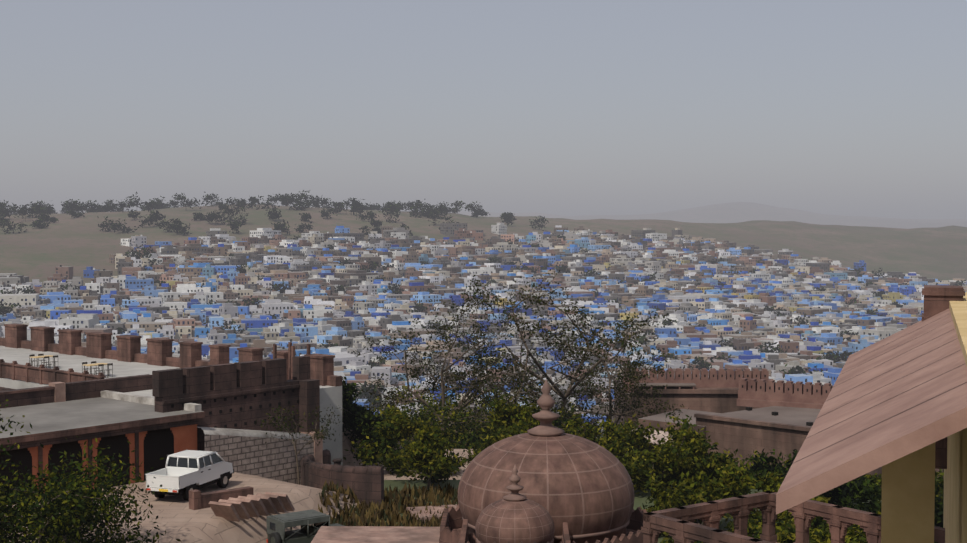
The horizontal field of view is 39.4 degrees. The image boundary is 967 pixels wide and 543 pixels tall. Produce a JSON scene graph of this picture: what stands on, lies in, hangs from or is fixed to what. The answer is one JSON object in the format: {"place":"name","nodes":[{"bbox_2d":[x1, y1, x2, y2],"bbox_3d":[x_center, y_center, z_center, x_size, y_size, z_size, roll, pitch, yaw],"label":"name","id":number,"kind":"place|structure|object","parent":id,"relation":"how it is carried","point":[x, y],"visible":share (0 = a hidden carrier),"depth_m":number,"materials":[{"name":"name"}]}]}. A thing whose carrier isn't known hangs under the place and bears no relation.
{"place":"outdoors","nodes":[
{"label":"outdoors","id":0,"kind":"place"},
{"bbox_2d":[0,202,966,542],"bbox_3d":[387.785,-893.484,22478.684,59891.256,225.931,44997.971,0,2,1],"label":"ground","id":1,"kind":"structure","parent":0,"point":[922,248],"depth_m":1879.05,"materials":[{"name":"beige soil"}]},
{"bbox_2d":[0,399,181,542],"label":"bush","id":2,"kind":"object","parent":1,"relation":"on","point":[76,505],"visible":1,"depth_m":47.35,"materials":[{"name":"green plant"}]},
{"bbox_2d":[0,323,342,496],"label":"fort buildings","id":3,"kind":"structure","parent":1,"relation":"on","point":[153,405],"depth_m":70.36,"materials":[{"name":"stone"}]},
{"bbox_2d":[29,354,57,368],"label":"cafe table","id":4,"kind":"object","parent":3,"relation":"on","point":[43,357],"visible":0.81,"depth_m":85.26,"materials":[{"name":"brown wood"}]},
{"bbox_2d":[82,361,112,377],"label":"cafe table","id":5,"kind":"object","parent":3,"relation":"on","point":[98,365],"visible":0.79,"depth_m":80.63,"materials":[{"name":"brown wood"}]},
{"bbox_2d":[3,423,628,542],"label":"courtyard paving","id":6,"kind":"structure","parent":1,"relation":"on","point":[177,518],"depth_m":59.13,"materials":[{"name":"beige stone"}]},
{"bbox_2d":[145,450,233,499],"bbox_3d":[-13.494,9.322,62.411,1.825,1.825,4.985,1,2,19],"label":"pickup truck","id":7,"kind":"object","parent":6,"relation":"on","point":[183,473],"visible":0.98,"depth_m":61.67,"materials":[{"name":"white paint"}]},
{"bbox_2d":[255,405,341,484],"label":"small tree","id":8,"kind":"object","parent":6,"relation":"on","point":[316,434],"visible":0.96,"depth_m":69.24,"materials":[{"name":"green plant"}]},
{"bbox_2d":[266,509,343,542],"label":"jeep","id":9,"kind":"object","parent":6,"relation":"on","point":[305,520],"visible":0.73,"depth_m":57.94,"materials":[{"name":"grey paint"}]},
{"bbox_2d":[189,449,456,523],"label":"yard walls and slabs","id":10,"kind":"structure","parent":1,"relation":"on","point":[366,483],"depth_m":64.73,"materials":[{"name":"red stone"}]},
{"bbox_2d":[313,480,457,526],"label":"dry grass","id":11,"kind":"structure","parent":1,"relation":"on","point":[388,510],"depth_m":65.16,"materials":[{"name":"green plant"}]},
{"bbox_2d":[311,379,647,542],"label":"domed pavilion","id":12,"kind":"structure","parent":1,"relation":"on","point":[545,481],"depth_m":48.28,"materials":[{"name":"stone"}]},
{"bbox_2d":[0,222,966,437],"bbox_3d":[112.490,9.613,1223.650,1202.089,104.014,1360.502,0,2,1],"label":"city houses","id":13,"kind":"structure","parent":1,"relation":"on","point":[132,299],"depth_m":1146.16,"materials":[{"name":"blue paint"}]},
{"bbox_2d":[0,190,966,422],"bbox_3d":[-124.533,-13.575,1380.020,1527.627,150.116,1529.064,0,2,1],"label":"town trees","id":14,"kind":"object","parent":1,"relation":"on","point":[72,209],"visible":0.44,"depth_m":1522.63,"materials":[{"name":"green plant"}]},
{"bbox_2d":[346,269,688,454],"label":"bare tree","id":15,"kind":"object","parent":1,"relation":"on","point":[574,380],"visible":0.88,"depth_m":101.53,"materials":[{"name":"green plant"}]},
{"bbox_2d":[342,363,943,542],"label":"slope trees","id":16,"kind":"object","parent":1,"relation":"on","point":[689,468],"visible":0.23,"depth_m":72.78,"materials":[{"name":"green plant"}]},
{"bbox_2d":[614,368,943,487],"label":"fort ramparts","id":17,"kind":"object","parent":1,"relation":"on","point":[746,411],"visible":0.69,"depth_m":104.91,"materials":[{"name":"stone"}]},
{"bbox_2d":[641,491,944,542],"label":"stone balustrade","id":18,"kind":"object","parent":1,"relation":"on","point":[677,524],"depth_m":40.72,"materials":[{"name":"red stone"}]},
{"bbox_2d":[776,285,966,542],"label":"sloped-roof building","id":19,"kind":"structure","parent":1,"relation":"on","point":[894,406],"depth_m":23.92,"materials":[{"name":"stone"}]},
{"bbox_2d":[0,0,966,218],"label":"sky","id":20,"kind":"structure","parent":0,"point":[556,107],"materials":[{"name":"grey"}]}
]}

